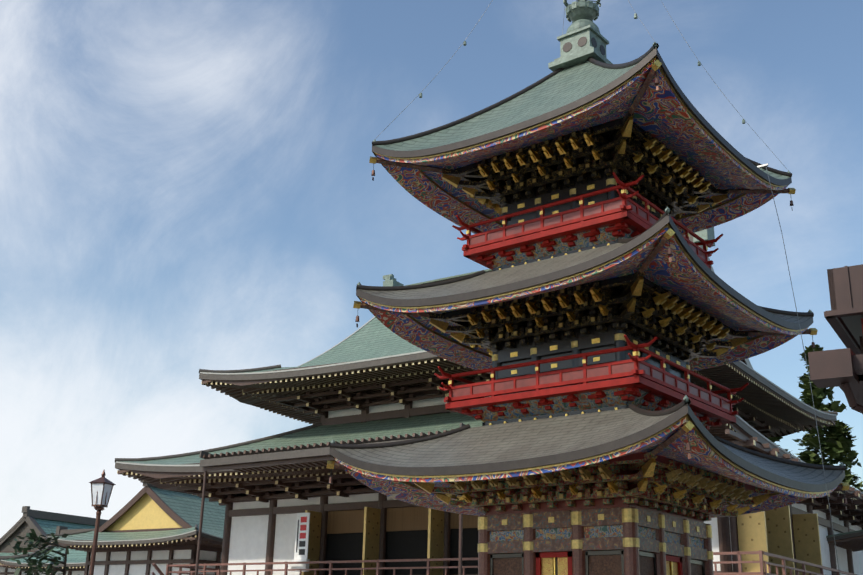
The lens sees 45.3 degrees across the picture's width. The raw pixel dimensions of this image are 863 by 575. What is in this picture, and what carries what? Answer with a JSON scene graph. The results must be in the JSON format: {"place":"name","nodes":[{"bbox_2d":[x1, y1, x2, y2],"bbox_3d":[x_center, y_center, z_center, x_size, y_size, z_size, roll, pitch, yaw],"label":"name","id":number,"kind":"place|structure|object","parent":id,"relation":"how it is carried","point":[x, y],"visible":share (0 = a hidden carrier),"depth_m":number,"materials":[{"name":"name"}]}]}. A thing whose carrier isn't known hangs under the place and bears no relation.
{"place":"outdoors","nodes":[
{"label":"outdoors","id":0,"kind":"place"},
{"bbox_2d":[0,506,107,574],"bbox_3d":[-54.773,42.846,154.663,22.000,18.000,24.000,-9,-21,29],"label":"distant hall","id":1,"kind":"structure","parent":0,"point":[26,522],"depth_m":150.64,"materials":[{"name":"brown paint"}]},
{"bbox_2d":[0,518,100,555],"bbox_3d":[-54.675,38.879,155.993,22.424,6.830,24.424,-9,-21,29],"label":"roof","id":2,"kind":"structure","parent":1,"relation":"on","point":[48,526],"depth_m":152.61,"materials":[{"name":"green tile"}]},
{"bbox_2d":[0,0,862,537],"label":"sky","id":3,"kind":"structure","parent":0,"point":[187,187],"materials":[{"name":"blue"}]},
{"bbox_2d":[768,436,793,454],"bbox_3d":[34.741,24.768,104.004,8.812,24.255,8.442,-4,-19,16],"label":"cedar tree","id":4,"kind":"object","parent":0,"point":[773,439],"visible":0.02,"depth_m":105.90,"materials":[{"name":"green plant"}]},
{"label":"ground","id":5,"kind":"structure","parent":0,"visible":0},
{"bbox_2d":[5,529,79,574],"bbox_3d":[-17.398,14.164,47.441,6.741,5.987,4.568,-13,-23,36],"label":"pine tree","id":6,"kind":"object","parent":5,"relation":"on","point":[33,537],"visible":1,"depth_m":48.05,"materials":[{"name":"green plant"}]},
{"bbox_2d":[0,526,94,574],"bbox_3d":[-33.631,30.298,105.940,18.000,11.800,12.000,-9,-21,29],"label":"building","id":7,"kind":"structure","parent":5,"relation":"on","point":[77,570],"depth_m":105.54,"materials":[{"name":"teal paint"}]},
{"bbox_2d":[0,546,86,566],"bbox_3d":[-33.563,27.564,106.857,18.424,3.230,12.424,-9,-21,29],"label":"roof","id":8,"kind":"structure","parent":7,"relation":"on","point":[75,558],"depth_m":104.66,"materials":[{"name":"green tile"}]},
{"bbox_2d":[89,470,115,574],"bbox_3d":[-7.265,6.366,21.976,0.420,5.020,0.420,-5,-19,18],"label":"lamp post","id":9,"kind":"object","parent":5,"relation":"on","point":[101,489],"visible":1,"depth_m":22.46,"materials":[{"name":"brown metal"}]},
{"bbox_2d":[49,480,222,574],"bbox_3d":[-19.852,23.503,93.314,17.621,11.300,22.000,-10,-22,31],"label":"building","id":10,"kind":"structure","parent":5,"relation":"on","point":[146,508],"depth_m":86.43,"materials":[{"name":"yellow"}]},
{"bbox_2d":[47,487,225,544],"bbox_3d":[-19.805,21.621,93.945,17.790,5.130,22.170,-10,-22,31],"label":"roof","id":11,"kind":"structure","parent":10,"relation":"on","point":[186,507],"depth_m":87.17,"materials":[{"name":"green tile"}]},
{"bbox_2d":[117,227,862,574],"bbox_3d":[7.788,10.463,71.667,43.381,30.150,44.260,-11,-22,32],"label":"hall","id":12,"kind":"structure","parent":5,"relation":"on","point":[295,517],"depth_m":62.87,"materials":[{"name":"brown paint"}]},
{"bbox_2d":[115,318,862,494],"bbox_3d":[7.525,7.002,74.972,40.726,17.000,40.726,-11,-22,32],"label":"hall roofs","id":13,"kind":"structure","parent":12,"relation":"on","point":[374,342],"depth_m":67.36,"materials":[{"name":"green tile"}]},
{"bbox_2d":[414,112,770,574],"bbox_3d":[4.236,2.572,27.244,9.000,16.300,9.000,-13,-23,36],"label":"pagoda","id":14,"kind":"object","parent":5,"relation":"on","point":[638,339],"visible":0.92,"depth_m":25.61,"materials":[{"name":"red paint"}]},
{"bbox_2d":[372,42,791,235],"bbox_3d":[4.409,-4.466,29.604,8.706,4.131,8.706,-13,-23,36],"label":"roof","id":15,"kind":"structure","parent":14,"relation":"on","point":[557,96],"depth_m":27.26,"materials":[{"name":"green tile"}]},
{"bbox_2d":[375,0,787,169],"bbox_3d":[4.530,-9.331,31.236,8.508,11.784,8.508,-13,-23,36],"label":"finial","id":16,"kind":"object","parent":15,"relation":"on","point":[582,39],"visible":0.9,"depth_m":30.17,"materials":[{"name":"green metal"}]},
{"bbox_2d":[369,60,795,234],"bbox_3d":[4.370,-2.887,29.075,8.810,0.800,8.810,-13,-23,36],"label":"roof eaves","id":17,"kind":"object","parent":15,"relation":"attached to","point":[647,100],"depth_m":27.66,"materials":[{"name":"brown wood"}]},
{"bbox_2d":[356,207,813,373],"bbox_3d":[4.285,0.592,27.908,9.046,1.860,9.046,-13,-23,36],"label":"roof","id":18,"kind":"structure","parent":14,"relation":"on","point":[482,287],"depth_m":25.11,"materials":[{"name":"grey tile"}]},
{"bbox_2d":[353,228,817,372],"bbox_3d":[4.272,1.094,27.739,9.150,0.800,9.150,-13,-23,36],"label":"roof eaves","id":19,"kind":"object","parent":18,"relation":"attached to","point":[660,261],"depth_m":27.18,"materials":[{"name":"brown wood"}]},
{"bbox_2d":[329,395,845,517],"bbox_3d":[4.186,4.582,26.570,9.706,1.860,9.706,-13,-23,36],"label":"roof","id":20,"kind":"structure","parent":14,"relation":"on","point":[467,452],"depth_m":23.76,"materials":[{"name":"grey tile"}]},
{"bbox_2d":[326,421,849,517],"bbox_3d":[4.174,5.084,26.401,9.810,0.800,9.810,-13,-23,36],"label":"roof eaves","id":21,"kind":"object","parent":20,"relation":"attached to","point":[681,443],"depth_m":26.28,"materials":[{"name":"brown wood"}]},
{"bbox_2d":[757,163,839,574],"bbox_3d":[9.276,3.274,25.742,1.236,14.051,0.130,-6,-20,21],"label":"lightning cable","id":22,"kind":"object","parent":5,"relation":"on","point":[763,165],"visible":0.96,"depth_m":26.13,"materials":[{"name":"metal"}]},
{"bbox_2d":[792,344,862,491],"bbox_3d":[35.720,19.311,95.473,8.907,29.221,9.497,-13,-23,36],"label":"cedar tree","id":23,"kind":"object","parent":5,"relation":"on","point":[836,445],"visible":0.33,"depth_m":96.49,"materials":[{"name":"green plant"}]},
{"bbox_2d":[808,264,862,413],"bbox_3d":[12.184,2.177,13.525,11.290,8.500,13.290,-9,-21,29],"label":"roof beams","id":24,"kind":"structure","parent":5,"relation":"on","point":[842,369],"depth_m":11.09,"materials":[{"name":"brown wood"}]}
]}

